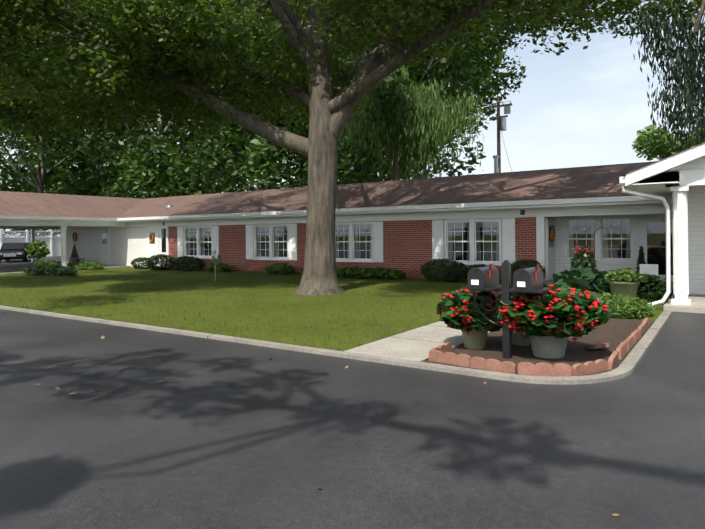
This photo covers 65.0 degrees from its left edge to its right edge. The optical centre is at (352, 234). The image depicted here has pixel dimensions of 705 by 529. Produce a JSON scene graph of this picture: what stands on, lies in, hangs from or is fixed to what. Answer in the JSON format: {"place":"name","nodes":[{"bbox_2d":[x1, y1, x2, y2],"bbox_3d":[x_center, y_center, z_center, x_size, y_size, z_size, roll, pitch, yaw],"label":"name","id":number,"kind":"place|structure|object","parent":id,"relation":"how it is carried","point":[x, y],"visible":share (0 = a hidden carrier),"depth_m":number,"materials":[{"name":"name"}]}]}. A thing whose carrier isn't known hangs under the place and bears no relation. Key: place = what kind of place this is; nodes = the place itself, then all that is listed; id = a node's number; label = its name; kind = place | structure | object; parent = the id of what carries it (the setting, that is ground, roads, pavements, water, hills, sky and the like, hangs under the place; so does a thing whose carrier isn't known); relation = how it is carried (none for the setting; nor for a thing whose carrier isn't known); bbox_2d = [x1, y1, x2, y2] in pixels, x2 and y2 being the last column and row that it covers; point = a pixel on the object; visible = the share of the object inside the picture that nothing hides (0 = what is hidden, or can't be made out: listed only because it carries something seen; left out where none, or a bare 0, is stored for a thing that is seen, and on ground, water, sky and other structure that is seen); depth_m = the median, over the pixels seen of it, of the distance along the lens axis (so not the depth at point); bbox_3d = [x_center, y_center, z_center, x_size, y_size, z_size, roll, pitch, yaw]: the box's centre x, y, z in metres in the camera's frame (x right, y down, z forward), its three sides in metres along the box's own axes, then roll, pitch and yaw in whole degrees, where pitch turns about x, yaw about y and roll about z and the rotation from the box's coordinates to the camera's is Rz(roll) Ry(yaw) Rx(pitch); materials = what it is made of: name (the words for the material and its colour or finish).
{"place":"outdoors","nodes":[
{"label":"outdoors","id":0,"kind":"place"},
{"bbox_2d":[0,256,60,263],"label":"parking asphalt","id":1,"kind":"structure","parent":0,"point":[56,258],"depth_m":39.88,"materials":[{"name":"grey asphalt"}]},
{"bbox_2d":[0,243,30,261],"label":"parked car","id":2,"kind":"object","parent":1,"relation":"on","point":[9,251],"visible":0.77,"depth_m":36.98,"materials":[{"name":"black paint"}]},
{"bbox_2d":[0,230,60,256],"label":"lattice fence","id":3,"kind":"object","parent":1,"relation":"on","point":[54,244],"visible":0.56,"depth_m":47.00,"materials":[{"name":"white"}]},
{"bbox_2d":[0,2,153,236],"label":"tree leaves","id":4,"kind":"object","parent":1,"relation":"on","point":[35,153],"depth_m":53.32,"materials":[{"name":"green plant"}]},
{"bbox_2d":[69,244,86,263],"bbox_3d":[-15.324,1.128,30.964,1.914,1.190,0.930,-1,0,34],"label":"carport decor","id":5,"kind":"object","parent":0,"point":[74,258],"visible":0.67,"depth_m":31.26,"materials":[{"name":"brown wood"}]},
{"bbox_2d":[0,161,655,217],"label":"house roof","id":6,"kind":"structure","parent":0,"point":[581,182],"depth_m":23.55,"materials":[{"name":"brown"}]},
{"bbox_2d":[166,155,499,207],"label":"roof vents","id":7,"kind":"object","parent":6,"relation":"on","point":[495,157],"visible":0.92,"depth_m":23.69,"materials":[{"name":"grey metal"}]},
{"bbox_2d":[0,262,672,366],"bbox_3d":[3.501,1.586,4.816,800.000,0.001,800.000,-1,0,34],"label":"lawn","id":8,"kind":"structure","parent":0,"point":[125,274],"depth_m":13.70,"materials":[{"name":"green plant"}]},
{"bbox_2d":[24,240,50,260],"bbox_3d":[-14.507,1.024,25.492,1.059,1.506,1.046,-1,0,34],"label":"shrub","id":9,"kind":"object","parent":8,"relation":"on","point":[43,251],"depth_m":25.33,"materials":[{"name":"green plant"}]},
{"bbox_2d":[0,17,83,236],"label":"tree leaves","id":10,"kind":"object","parent":8,"relation":"on","point":[7,167],"depth_m":62.23,"materials":[{"name":"green plant"}]},
{"bbox_2d":[22,265,77,275],"bbox_3d":[-13.145,1.550,24.099,3.825,0.476,1.491,-1,0,34],"label":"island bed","id":11,"kind":"object","parent":8,"relation":"on","point":[32,270],"visible":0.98,"depth_m":23.49,"materials":[{"name":"green plant"}]},
{"bbox_2d":[33,258,57,273],"bbox_3d":[-13.823,1.424,24.905,1.410,0.733,0.931,-1,0,34],"label":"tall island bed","id":12,"kind":"object","parent":11,"relation":"on","point":[39,262],"visible":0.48,"depth_m":24.77,"materials":[{"name":"green plant"}]},
{"bbox_2d":[0,216,130,274],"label":"carport posts","id":13,"kind":"object","parent":8,"relation":"on","point":[32,223],"visible":0.58,"depth_m":27.37,"materials":[{"name":"white paint"}]},
{"bbox_2d":[0,26,156,164],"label":"tree leaves","id":14,"kind":"object","parent":8,"relation":"on","point":[34,136],"depth_m":72.01,"materials":[{"name":"green plant"}]},
{"bbox_2d":[67,262,104,269],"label":"carport plants","id":15,"kind":"object","parent":8,"relation":"on","point":[92,265],"visible":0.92,"depth_m":27.47,"materials":[{"name":"green plant"}]},
{"bbox_2d":[3,4,190,187],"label":"tree leaves","id":16,"kind":"object","parent":8,"relation":"on","point":[66,143],"depth_m":64.24,"materials":[{"name":"green plant"}]},
{"bbox_2d":[131,257,148,268],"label":"shrub","id":17,"kind":"object","parent":8,"relation":"on","point":[142,265],"visible":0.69,"depth_m":27.64,"materials":[{"name":"green plant"}]},
{"bbox_2d":[145,254,174,269],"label":"shrub","id":18,"kind":"object","parent":8,"relation":"on","point":[165,262],"visible":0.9,"depth_m":26.61,"materials":[{"name":"green plant"}]},
{"bbox_2d":[61,2,274,192],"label":"tree leaves","id":19,"kind":"object","parent":8,"relation":"on","point":[124,131],"depth_m":55.08,"materials":[{"name":"green plant"}]},
{"bbox_2d":[170,256,204,270],"bbox_3d":[-7.745,1.356,25.985,2.049,0.720,1.157,-1,0,34],"label":"shrub","id":20,"kind":"object","parent":8,"relation":"on","point":[196,264],"visible":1,"depth_m":25.66,"materials":[{"name":"green plant"}]},
{"bbox_2d":[131,29,248,185],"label":"tree leaves","id":21,"kind":"object","parent":8,"relation":"on","point":[173,118],"depth_m":63.06,"materials":[{"name":"green plant"}]},
{"bbox_2d":[206,262,231,271],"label":"plants","id":22,"kind":"object","parent":8,"relation":"on","point":[223,267],"visible":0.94,"depth_m":24.82,"materials":[{"name":"green plant"}]},
{"bbox_2d":[104,2,354,191],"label":"tree leaves","id":23,"kind":"object","parent":8,"relation":"on","point":[174,132],"depth_m":53.95,"materials":[{"name":"green plant"}]},
{"bbox_2d":[0,35,506,236],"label":"trees","id":24,"kind":"object","parent":8,"relation":"on","point":[133,174],"visible":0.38,"depth_m":46.77,"materials":[{"name":"green plant"}]},
{"bbox_2d":[181,0,378,186],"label":"tree leaves","id":25,"kind":"object","parent":8,"relation":"on","point":[247,131],"depth_m":45.12,"materials":[{"name":"green plant"}]},
{"bbox_2d":[266,263,294,274],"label":"plants","id":26,"kind":"object","parent":8,"relation":"on","point":[274,267],"visible":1,"depth_m":22.75,"materials":[{"name":"green plant"}]},
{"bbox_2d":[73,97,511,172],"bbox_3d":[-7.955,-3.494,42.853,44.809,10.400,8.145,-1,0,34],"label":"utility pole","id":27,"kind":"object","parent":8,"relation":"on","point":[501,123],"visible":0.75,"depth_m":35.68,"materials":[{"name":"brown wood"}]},
{"bbox_2d":[210,0,380,171],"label":"tree leaves","id":28,"kind":"object","parent":8,"relation":"on","point":[247,4],"depth_m":44.34,"materials":[{"name":"green plant"}]},
{"bbox_2d":[0,0,634,294],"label":"oak","id":29,"kind":"object","parent":8,"relation":"on","point":[26,84],"depth_m":15.23,"materials":[{"name":"green plant"}]},
{"bbox_2d":[0,305,671,384],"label":"concrete kerb","id":30,"kind":"object","parent":8,"relation":"on","point":[630,362],"visible":0.77,"depth_m":7.18,"materials":[{"name":"grey concrete"}]},
{"bbox_2d":[222,0,507,181],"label":"tree leaves","id":31,"kind":"object","parent":8,"relation":"on","point":[445,74],"depth_m":38.85,"materials":[{"name":"green plant"}]},
{"bbox_2d":[241,0,499,180],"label":"tree leaves","id":32,"kind":"object","parent":8,"relation":"on","point":[481,75],"depth_m":36.83,"materials":[{"name":"green plant"}]},
{"bbox_2d":[336,266,406,278],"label":"plants","id":33,"kind":"object","parent":8,"relation":"on","point":[363,272],"visible":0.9,"depth_m":20.23,"materials":[{"name":"green plant"}]},
{"bbox_2d":[277,6,526,125],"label":"tree leaves","id":34,"kind":"object","parent":8,"relation":"on","point":[475,49],"depth_m":55.50,"materials":[{"name":"green plant"}]},
{"bbox_2d":[337,49,485,181],"bbox_3d":[2.606,-4.790,33.619,7.219,12.775,9.174,-1,0,78],"label":"willow","id":35,"kind":"object","parent":8,"relation":"on","point":[430,126],"depth_m":32.13,"materials":[{"name":"green plant"}]},
{"bbox_2d":[345,321,490,361],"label":"concrete walkway","id":36,"kind":"structure","parent":8,"relation":"on","point":[418,344],"depth_m":7.98,"materials":[{"name":"grey concrete"}]},
{"bbox_2d":[250,0,590,177],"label":"tree leaves","id":37,"kind":"object","parent":8,"relation":"on","point":[499,63],"depth_m":49.28,"materials":[{"name":"green plant"}]},
{"bbox_2d":[420,258,465,281],"bbox_3d":[3.071,1.200,18.703,1.755,0.790,1.151,-1,0,34],"label":"shrub","id":38,"kind":"object","parent":8,"relation":"on","point":[445,263],"visible":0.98,"depth_m":18.49,"materials":[{"name":"green plant"}]},
{"bbox_2d":[462,263,485,279],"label":"shrub","id":39,"kind":"object","parent":8,"relation":"on","point":[467,269],"visible":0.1,"depth_m":18.09,"materials":[{"name":"green plant"}]},
{"bbox_2d":[511,259,546,281],"bbox_3d":[5.327,1.155,17.056,1.257,0.844,1.152,-1,0,34],"label":"shrub","id":40,"kind":"object","parent":8,"relation":"on","point":[514,265],"visible":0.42,"depth_m":16.86,"materials":[{"name":"green plant"}]},
{"bbox_2d":[424,318,653,375],"bbox_3d":[3.105,1.560,8.329,2.060,0.001,5.030,-1,0,34],"label":"mulch bed","id":41,"kind":"object","parent":8,"relation":"on","point":[614,333],"visible":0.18,"depth_m":7.57,"materials":[{"name":"brown soil"}]},
{"bbox_2d":[462,327,487,348],"bbox_3d":[1.704,1.405,7.726,0.420,0.340,0.420,-1,0,34],"label":"pot","id":42,"kind":"object","parent":41,"relation":"on","point":[474,339],"visible":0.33,"depth_m":7.59,"materials":[{"name":"ceramic"}]},
{"bbox_2d":[436,289,500,335],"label":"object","id":43,"kind":"object","parent":42,"relation":"in","point":[479,321],"depth_m":7.43,"materials":[{"name":"green plant"}]},
{"bbox_2d":[461,260,552,358],"bbox_3d":[1.950,0.963,7.028,1.000,1.280,0.614,-1,0,34],"label":"mailbox post","id":44,"kind":"object","parent":41,"relation":"on","point":[525,280],"visible":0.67,"depth_m":6.99,"materials":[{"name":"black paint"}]},
{"bbox_2d":[512,330,529,345],"bbox_3d":[2.402,1.428,7.917,0.357,0.280,0.357,-1,0,34],"label":"flower pot","id":45,"kind":"object","parent":41,"relation":"on","point":[519,339],"visible":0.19,"depth_m":7.80,"materials":[{"name":"ceramic"}]},
{"bbox_2d":[529,335,567,357],"bbox_3d":[2.542,1.376,7.181,0.567,0.380,0.567,-1,0,34],"label":"pot","id":46,"kind":"object","parent":41,"relation":"on","point":[548,347],"visible":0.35,"depth_m":7.00,"materials":[{"name":"ceramic"}]},
{"bbox_2d":[490,283,613,340],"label":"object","id":47,"kind":"object","parent":46,"relation":"in","point":[539,326],"depth_m":6.73,"materials":[{"name":"green plant"}]},
{"bbox_2d":[429,317,648,376],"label":"bed edgers","id":48,"kind":"object","parent":8,"relation":"on","point":[443,353],"visible":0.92,"depth_m":6.40,"materials":[{"name":"concrete"}]},
{"bbox_2d":[549,267,611,294],"bbox_3d":[5.612,1.219,13.292,1.815,0.927,1.841,-1,0,-11],"label":"hosta","id":49,"kind":"object","parent":8,"relation":"on","point":[594,280],"visible":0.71,"depth_m":12.81,"materials":[{"name":"green plant"}]},
{"bbox_2d":[570,246,597,269],"bbox_3d":[6.107,0.932,14.646,0.748,1.266,0.722,-1,0,34],"label":"flowering plant","id":50,"kind":"object","parent":8,"relation":"on","point":[586,256],"depth_m":14.53,"materials":[{"name":"green plant"}]},
{"bbox_2d":[594,228,607,267],"bbox_3d":[6.182,0.700,13.747,0.338,1.717,0.018,-1,0,34],"label":"shepherd hook","id":51,"kind":"object","parent":8,"relation":"on","point":[594,244],"visible":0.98,"depth_m":13.83,"materials":[{"name":"black paint"}]},
{"bbox_2d":[608,281,639,302],"bbox_3d":[6.001,1.280,12.242,0.630,0.500,0.630,-1,0,34],"label":"planter","id":52,"kind":"object","parent":8,"relation":"on","point":[629,289],"visible":0.75,"depth_m":12.02,"materials":[{"name":"ceramic"}]},
{"bbox_2d":[605,269,643,282],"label":"planter plants","id":53,"kind":"object","parent":52,"relation":"on","point":[630,275],"visible":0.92,"depth_m":12.05,"materials":[{"name":"green plant"}]},
{"bbox_2d":[595,291,655,318],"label":"bed greens","id":54,"kind":"object","parent":8,"relation":"on","point":[640,307],"visible":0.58,"depth_m":10.40,"materials":[{"name":"green plant"}]},
{"bbox_2d":[606,268,655,299],"bbox_3d":[6.773,1.234,13.705,1.540,0.832,1.520,-1,0,34],"label":"shrub","id":55,"kind":"object","parent":8,"relation":"on","point":[642,284],"visible":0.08,"depth_m":13.26,"materials":[{"name":"green plant"}]},
{"bbox_2d":[636,246,645,272],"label":"potted topiary","id":56,"kind":"object","parent":8,"relation":"on","point":[641,259],"visible":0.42,"depth_m":13.58,"materials":[{"name":"green plant"}]},
{"bbox_2d":[621,183,670,313],"bbox_3d":[6.004,0.235,11.418,0.898,2.650,1.053,-1,0,34],"label":"downspout","id":57,"kind":"object","parent":8,"relation":"on","point":[668,251],"visible":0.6,"depth_m":11.57,"materials":[{"name":"white metal"}]},
{"bbox_2d":[640,264,657,300],"bbox_3d":[6.886,1.121,12.854,0.380,0.860,0.030,-1,0,34],"label":"garden sign","id":58,"kind":"object","parent":8,"relation":"on","point":[650,269],"visible":0.93,"depth_m":12.85,"materials":[{"name":"white"}]},
{"bbox_2d":[636,273,671,300],"bbox_3d":[6.726,1.213,12.677,1.029,0.649,1.408,-1,0,34],"label":"bush","id":59,"kind":"object","parent":8,"relation":"on","point":[659,291],"visible":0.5,"depth_m":12.35,"materials":[{"name":"green plant"}]},
{"bbox_2d":[619,142,704,312],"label":"building","id":60,"kind":"structure","parent":8,"relation":"on","point":[679,177],"depth_m":11.47,"materials":[{"name":"white paint"}]},
{"bbox_2d":[631,107,704,160],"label":"distant tree","id":61,"kind":"object","parent":8,"relation":"on","point":[655,149],"depth_m":68.73,"materials":[{"name":"green plant"}]},
{"bbox_3d":[-4.866,1.099,19.817,0.145,1.150,0.068,-1,0,34],"label":"lawn stake","id":62,"kind":"object","parent":8,"relation":"on","visible":0},
{"bbox_2d":[212,251,221,263],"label":"lawn sapling leaves","id":63,"kind":"object","parent":62,"relation":"on","point":[219,255],"visible":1,"depth_m":19.75,"materials":[{"name":"green plant"}]},
{"bbox_2d":[0,309,704,528],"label":"driveway asphalt","id":64,"kind":"structure","parent":0,"point":[163,430],"depth_m":4.37,"materials":[{"name":"grey asphalt"}]},
{"bbox_2d":[35,333,657,515],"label":"fallen leaves","id":65,"kind":"object","parent":64,"relation":"on","point":[102,337],"visible":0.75,"depth_m":5.94,"materials":[{"name":"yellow plant"}]},
{"bbox_2d":[0,0,704,236],"label":"sky","id":66,"kind":"structure","parent":0,"point":[577,107],"materials":[{"name":"blue"}]},
{"bbox_2d":[66,195,672,289],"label":"house walls","id":67,"kind":"structure","parent":0,"point":[407,239],"depth_m":20.41,"materials":[{"name":"red brick"}]},
{"bbox_2d":[72,210,672,281],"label":"house doors","id":68,"kind":"structure","parent":67,"relation":"in","point":[653,236],"depth_m":17.65,"materials":[{"name":"white wood"}]},
{"bbox_2d":[177,216,634,265],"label":"house windows","id":69,"kind":"structure","parent":67,"relation":"in","point":[470,241],"depth_m":19.56,"materials":[{"name":"white glass"}]},
{"bbox_2d":[335,3,487,178],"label":"tree leaves","id":70,"kind":"object","parent":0,"point":[435,75],"depth_m":44.59,"materials":[{"name":"green plant"}]},
{"bbox_2d":[556,0,704,38],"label":"foliage","id":71,"kind":"object","parent":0,"point":[689,7],"depth_m":15.78,"materials":[{"name":"green plant"}]},
{"bbox_2d":[629,0,704,158],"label":"tree","id":72,"kind":"object","parent":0,"point":[678,52],"depth_m":14.32,"materials":[{"name":"green plant"}]}
]}

